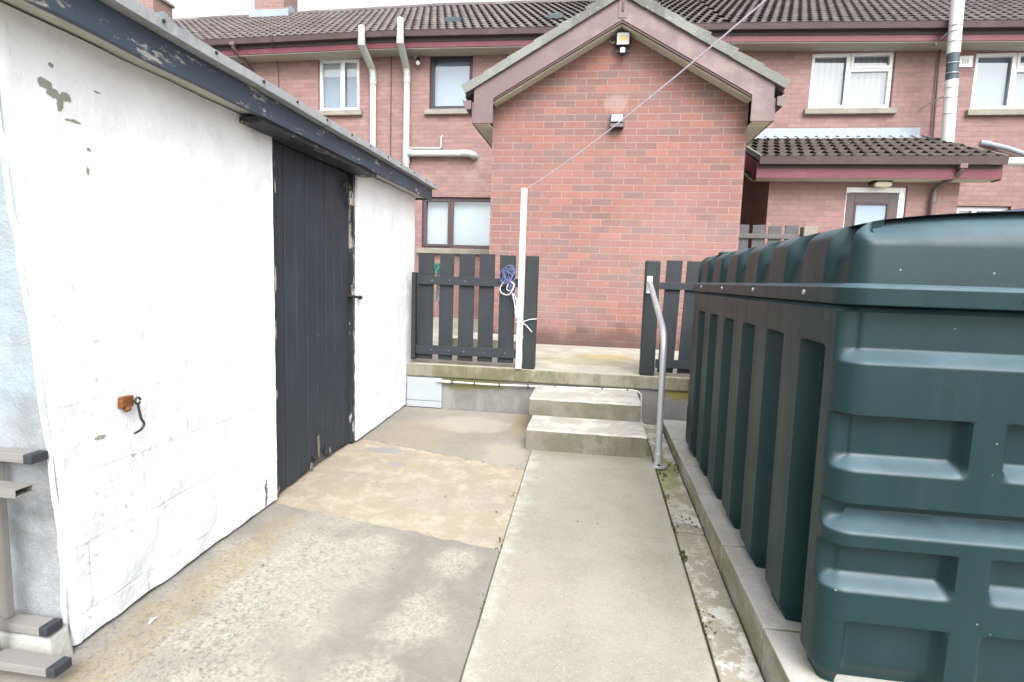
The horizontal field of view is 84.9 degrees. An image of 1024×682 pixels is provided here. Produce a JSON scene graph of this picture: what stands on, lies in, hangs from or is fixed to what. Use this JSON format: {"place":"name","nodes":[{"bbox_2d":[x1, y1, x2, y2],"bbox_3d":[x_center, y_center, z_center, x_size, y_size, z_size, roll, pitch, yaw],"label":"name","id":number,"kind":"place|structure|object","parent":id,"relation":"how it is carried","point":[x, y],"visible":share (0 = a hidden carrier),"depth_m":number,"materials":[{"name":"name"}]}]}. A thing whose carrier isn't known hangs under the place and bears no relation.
{"place":"outdoors","nodes":[
{"label":"outdoors","id":0,"kind":"place"},
{"bbox_2d":[0,503,498,681],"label":"yard slab","id":1,"kind":"structure","parent":0,"point":[319,597],"depth_m":1.97,"materials":[{"name":"beige concrete"}]},
{"bbox_2d":[0,447,71,678],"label":"ladder","id":2,"kind":"object","parent":1,"relation":"on","point":[37,664],"visible":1,"depth_m":1.64,"materials":[{"name":"metal"}]},
{"bbox_2d":[0,625,73,656],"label":"concrete block","id":3,"kind":"structure","parent":1,"relation":"on","point":[58,643],"depth_m":1.68,"materials":[{"name":"white concrete"}]},
{"bbox_2d":[0,0,437,645],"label":"storage shed","id":4,"kind":"structure","parent":1,"relation":"on","point":[206,262],"depth_m":2.03,"materials":[{"name":"paint"}]},
{"bbox_2d":[117,395,144,433],"bbox_3d":[-1.293,0.250,1.900,0.042,0.132,0.076,3,6,8],"label":"wall hook","id":5,"kind":"object","parent":4,"relation":"attached to","point":[125,403],"depth_m":1.89,"materials":[{"name":"metal"}]},
{"bbox_2d":[274,142,362,491],"bbox_3d":[-1.107,-0.135,3.262,0.088,1.786,0.950,3,6,8],"label":"door","id":6,"kind":"structure","parent":4,"relation":"in","point":[313,296],"depth_m":3.17,"materials":[{"name":"paint"}]},
{"bbox_2d":[348,191,353,205],"bbox_3d":[-1.021,-0.905,3.549,0.020,0.090,0.046,3,6,8],"label":"padlock","id":7,"kind":"object","parent":4,"relation":"hanging from","point":[350,201],"visible":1,"depth_m":3.53,"materials":[{"name":"gold metal"}]},
{"bbox_2d":[167,0,520,18],"label":"sky","id":8,"kind":"structure","parent":0,"point":[183,8],"materials":[{"name":"white"}]},
{"bbox_2d":[272,438,523,551],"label":"yard slab","id":9,"kind":"structure","parent":0,"point":[342,481],"depth_m":3.03,"materials":[{"name":"beige concrete"}]},
{"bbox_2d":[361,406,532,470],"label":"yard slab","id":10,"kind":"structure","parent":0,"point":[497,438],"depth_m":4.06,"materials":[{"name":"grey concrete"}]},
{"bbox_2d":[406,317,689,391],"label":"patio","id":11,"kind":"structure","parent":0,"point":[589,366],"depth_m":4.71,"materials":[{"name":"concrete"}]},
{"bbox_2d":[136,0,453,155],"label":"terraced house","id":12,"kind":"structure","parent":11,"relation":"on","point":[322,68],"depth_m":10.13,"materials":[{"name":"brick"}]},
{"bbox_2d":[229,41,252,71],"bbox_3d":[-4.899,-2.921,10.237,0.107,4.710,0.463,5,7,25],"label":"downpipe","id":13,"kind":"object","parent":12,"relation":"attached to","point":[232,44],"visible":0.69,"depth_m":9.91,"materials":[{"name":"plastic"}]},
{"bbox_2d":[271,33,278,86],"bbox_3d":[-4.260,-2.945,10.134,0.031,4.821,0.484,1,6,-11],"label":"wall cable","id":14,"kind":"object","parent":12,"relation":"attached to","point":[277,62],"depth_m":10.11,"materials":[{"name":"brown plastic"}]},
{"bbox_2d":[315,59,362,115],"bbox_3d":[-3.102,-4.557,10.088,0.915,0.997,0.260,3,6,8],"label":"window","id":15,"kind":"structure","parent":12,"relation":"in","point":[339,78],"depth_m":10.16,"materials":[{"name":"white plastic"}]},
{"bbox_2d":[358,25,376,146],"bbox_3d":[-2.548,-2.877,9.839,0.128,4.860,0.558,3,6,12],"label":"soil pipe","id":16,"kind":"object","parent":12,"relation":"attached to","point":[367,58],"visible":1,"depth_m":9.81,"materials":[{"name":"grey plastic"}]},
{"bbox_2d":[452,333,522,350],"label":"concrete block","id":17,"kind":"structure","parent":11,"relation":"on","point":[475,340],"depth_m":5.62,"materials":[{"name":"grey concrete"}]},
{"bbox_2d":[522,256,538,368],"bbox_3d":[0.153,-0.234,4.600,0.100,0.925,0.098,3,6,8],"label":"gate post","id":18,"kind":"object","parent":11,"relation":"on","point":[530,306],"visible":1,"depth_m":4.55,"materials":[{"name":"paint"}]},
{"bbox_2d":[411,254,517,362],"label":"picket gate","id":19,"kind":"structure","parent":18,"relation":"attached to","point":[425,280],"depth_m":4.64,"materials":[{"name":"paint"}]},
{"bbox_2d":[434,263,439,304],"bbox_3d":[-0.627,-0.463,4.678,0.079,0.379,0.044,3,6,8],"label":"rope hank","id":20,"kind":"object","parent":19,"relation":"hanging from","point":[436,265],"visible":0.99,"depth_m":4.66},
{"bbox_2d":[499,265,515,307],"bbox_3d":[-0.032,-0.421,4.522,0.153,0.386,0.049,3,6,8],"label":"rope coil","id":21,"kind":"object","parent":19,"relation":"hanging from","point":[509,279],"visible":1,"depth_m":4.51,"materials":[{"name":"blue fabric"}]},
{"bbox_2d":[500,280,516,317],"bbox_3d":[-0.029,-0.343,4.531,0.153,0.309,0.024,3,6,10],"label":"rope loop","id":22,"kind":"object","parent":19,"relation":"hanging from","point":[513,296],"visible":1,"depth_m":4.52,"materials":[{"name":"fabric"}]},
{"bbox_2d":[516,188,526,368],"bbox_3d":[0.074,-0.491,4.507,0.046,1.448,0.039,3,6,8],"label":"clothes pole","id":23,"kind":"object","parent":18,"relation":"attached to","point":[521,275],"visible":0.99,"depth_m":4.50,"materials":[{"name":"white metal"}]},
{"bbox_2d":[516,319,531,331],"bbox_3d":[0.113,-0.129,4.547,0.173,0.113,0.075,3,6,8],"label":"rope tie","id":24,"kind":"object","parent":23,"relation":"attached to","point":[522,322],"visible":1,"depth_m":4.53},
{"bbox_2d":[524,0,766,189],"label":"washing line","id":25,"kind":"object","parent":23,"relation":"attached to","point":[745,17],"visible":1,"depth_m":2.23,"materials":[{"name":"plastic"}]},
{"bbox_2d":[382,0,789,350],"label":"terraced house","id":26,"kind":"structure","parent":11,"relation":"on","point":[516,96],"depth_m":6.20,"materials":[{"name":"brick"}]},
{"bbox_2d":[390,56,391,155],"bbox_3d":[-2.192,-2.736,10.075,0.020,4.550,0.014,3,6,8],"label":"wall cable","id":27,"kind":"object","parent":26,"relation":"attached to","point":[390,110],"depth_m":9.93,"materials":[{"name":"plastic"}]},
{"bbox_2d":[414,55,420,64],"bbox_3d":[-1.641,-4.874,9.702,0.133,0.190,0.158,3,6,8],"label":"security light","id":28,"kind":"object","parent":26,"relation":"attached to","point":[417,58],"visible":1,"depth_m":9.68,"materials":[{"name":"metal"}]},
{"bbox_2d":[396,17,477,166],"bbox_3d":[-1.311,-2.871,9.666,1.356,4.965,0.576,3,6,8],"label":"soil pipe","id":29,"kind":"object","parent":26,"relation":"attached to","point":[407,153],"visible":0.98,"depth_m":9.76,"materials":[{"name":"grey plastic"}]},
{"bbox_2d":[424,56,472,114],"bbox_3d":[-1.057,-4.459,9.796,0.900,0.997,0.260,3,6,8],"label":"window","id":30,"kind":"structure","parent":26,"relation":"in","point":[448,74],"depth_m":9.88,"materials":[{"name":"black plastic"}]},
{"bbox_2d":[417,198,490,254],"bbox_3d":[-0.961,-2.060,10.035,1.460,0.995,0.260,3,6,8],"label":"window","id":31,"kind":"structure","parent":26,"relation":"in","point":[464,223],"depth_m":10.11,"materials":[{"name":"brown plastic"}]},
{"bbox_2d":[610,114,623,129],"bbox_3d":[1.129,-2.368,6.020,0.146,0.150,0.116,3,6,8],"label":"vent cowl","id":32,"kind":"object","parent":26,"relation":"attached to","point":[615,119],"visible":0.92,"depth_m":5.98,"materials":[{"name":"white plastic"}]},
{"bbox_2d":[610,32,630,55],"bbox_3d":[1.144,-3.142,5.928,0.222,0.227,0.132,3,6,8],"label":"floodlight","id":33,"kind":"object","parent":26,"relation":"attached to","point":[622,40],"visible":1,"depth_m":5.88,"materials":[{"name":"white plastic"}]},
{"bbox_2d":[639,260,660,375],"bbox_3d":[1.099,-0.182,4.466,0.113,0.912,0.098,3,6,8],"label":"gate post","id":34,"kind":"object","parent":11,"relation":"on","point":[648,341],"visible":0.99,"depth_m":4.43,"materials":[{"name":"paint"}]},
{"bbox_2d":[655,260,701,373],"bbox_3d":[1.821,-0.159,4.324,1.352,0.888,0.048,3,6,8],"label":"picket fence","id":35,"kind":"object","parent":11,"relation":"on","point":[672,285],"visible":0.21,"depth_m":4.39,"materials":[{"name":"paint"}]},
{"bbox_2d":[738,224,799,250],"bbox_3d":[3.123,-0.745,7.171,0.960,1.470,0.052,3,6,8],"label":"picket fence","id":36,"kind":"object","parent":11,"relation":"on","point":[758,235],"visible":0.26,"depth_m":7.09,"materials":[{"name":"grey wood"}]},
{"bbox_2d":[800,226,817,236],"bbox_3d":[3.689,-0.682,7.072,0.165,1.498,0.150,3,6,8],"label":"fence post","id":37,"kind":"object","parent":11,"relation":"on","point":[807,230],"visible":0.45,"depth_m":6.93,"materials":[{"name":"wood"}]},
{"bbox_2d":[700,0,1023,247],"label":"terraced house","id":38,"kind":"structure","parent":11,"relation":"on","point":[839,133],"depth_m":8.62,"materials":[{"name":"brick"}]},
{"bbox_2d":[803,52,897,114],"bbox_3d":[5.365,-4.074,8.885,1.355,0.960,0.260,3,6,8],"label":"window","id":39,"kind":"structure","parent":38,"relation":"in","point":[840,83],"depth_m":8.94,"materials":[{"name":"white plastic"}]},
{"bbox_2d":[844,193,898,226],"bbox_3d":[4.884,-1.011,7.742,0.653,2.025,0.056,3,6,8],"label":"back door","id":40,"kind":"structure","parent":38,"relation":"in","point":[861,208],"depth_m":7.64,"materials":[{"name":"brown plastic"}]},
{"bbox_2d":[869,180,893,186],"bbox_3d":[4.955,-2.110,7.503,0.260,0.105,0.134,3,6,8],"label":"bulkhead light","id":41,"kind":"object","parent":38,"relation":"attached to","point":[880,183],"visible":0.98,"depth_m":7.45,"materials":[{"name":"beige plastic"}]},
{"bbox_2d":[921,0,964,142],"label":"flue pipe","id":42,"kind":"object","parent":38,"relation":"on","point":[952,72],"visible":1,"depth_m":8.12,"materials":[{"name":"metal"}]},
{"bbox_2d":[929,163,967,214],"bbox_3d":[5.649,-1.093,7.385,0.115,2.375,0.395,-1,7,-21],"label":"downpipe","id":43,"kind":"object","parent":38,"relation":"attached to","point":[961,167],"visible":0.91,"depth_m":7.36,"materials":[{"name":"plastic"}]},
{"bbox_2d":[959,56,972,66],"bbox_3d":[6.929,-4.278,8.563,0.220,0.165,0.022,3,6,8],"label":"wall vent","id":44,"kind":"object","parent":38,"relation":"attached to","point":[966,61],"depth_m":8.55,"materials":[{"name":"white plastic"}]},
{"bbox_2d":[957,207,1007,212],"bbox_3d":[7.375,-1.523,8.922,0.750,1.190,0.131,3,6,8],"label":"window","id":45,"kind":"structure","parent":38,"relation":"in","point":[959,209],"depth_m":8.81,"materials":[{"name":"white plastic"}]},
{"bbox_2d":[965,52,1023,115],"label":"window","id":46,"kind":"structure","parent":38,"relation":"in","point":[998,82],"depth_m":8.65,"materials":[{"name":"white plastic"}]},
{"bbox_2d":[979,140,1023,156],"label":"waste pipe","id":47,"kind":"object","parent":38,"relation":"attached to","point":[985,143],"visible":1,"depth_m":8.54,"materials":[{"name":"grey plastic"}]},
{"bbox_2d":[1007,157,1023,164],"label":"waste pipe","id":48,"kind":"object","parent":38,"relation":"attached to","point":[1016,161],"depth_m":7.18,"materials":[{"name":"white plastic"}]},
{"bbox_2d":[461,450,716,681],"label":"path","id":49,"kind":"structure","parent":0,"point":[608,598],"depth_m":2.16,"materials":[{"name":"concrete"}]},
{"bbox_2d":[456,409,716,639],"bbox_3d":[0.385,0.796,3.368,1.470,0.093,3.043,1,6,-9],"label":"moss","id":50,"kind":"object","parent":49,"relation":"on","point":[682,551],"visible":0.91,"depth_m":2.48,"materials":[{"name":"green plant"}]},
{"bbox_2d":[646,276,666,468],"bbox_3d":[1.005,0.144,3.924,0.116,1.200,1.061,3,6,8],"label":"handrail","id":51,"kind":"object","parent":49,"relation":"on","point":[657,463],"visible":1,"depth_m":3.47,"materials":[{"name":"white metal"}]},
{"bbox_2d":[460,442,717,681],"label":"joint filler","id":52,"kind":"object","parent":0,"point":[648,452],"depth_m":2.24,"materials":[{"name":"grey concrete"}]},
{"bbox_2d":[995,208,1023,211],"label":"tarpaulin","id":53,"kind":"object","parent":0,"point":[1022,209],"visible":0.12,"depth_m":7.67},
{"label":"ground","id":54,"kind":"structure","parent":0,"visible":0},
{"bbox_2d":[404,376,688,424],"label":"retaining wall","id":55,"kind":"structure","parent":54,"relation":"on","point":[491,398],"depth_m":4.66,"materials":[{"name":"grey concrete"}]},
{"bbox_2d":[407,376,441,407],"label":"wall panel","id":56,"kind":"structure","parent":55,"relation":"attached to","point":[420,390],"depth_m":4.75,"materials":[{"name":"white paint"}]},
{"bbox_2d":[436,379,656,425],"bbox_3d":[0.438,0.508,4.569,2.175,0.305,0.026,3,6,8],"label":"pipe","id":57,"kind":"object","parent":55,"relation":"attached to","point":[474,383],"depth_m":4.60,"materials":[{"name":"white plastic"}]},
{"bbox_2d":[526,385,646,458],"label":"concrete steps","id":58,"kind":"structure","parent":54,"relation":"on","point":[588,421],"depth_m":3.94,"materials":[{"name":"grey concrete"}]},
{"bbox_2d":[643,424,763,681],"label":"drain channel","id":59,"kind":"object","parent":54,"relation":"on","point":[732,656],"visible":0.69,"depth_m":2.21,"materials":[{"name":"concrete"}]},
{"bbox_2d":[663,420,899,681],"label":"tank plinth","id":60,"kind":"structure","parent":54,"relation":"on","point":[772,633],"depth_m":2.05,"materials":[{"name":"concrete"}]},
{"bbox_2d":[685,211,1023,681],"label":"oil tank","id":61,"kind":"object","parent":60,"relation":"on","point":[854,437],"visible":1,"depth_m":1.47,"materials":[{"name":"plastic"}]}
]}

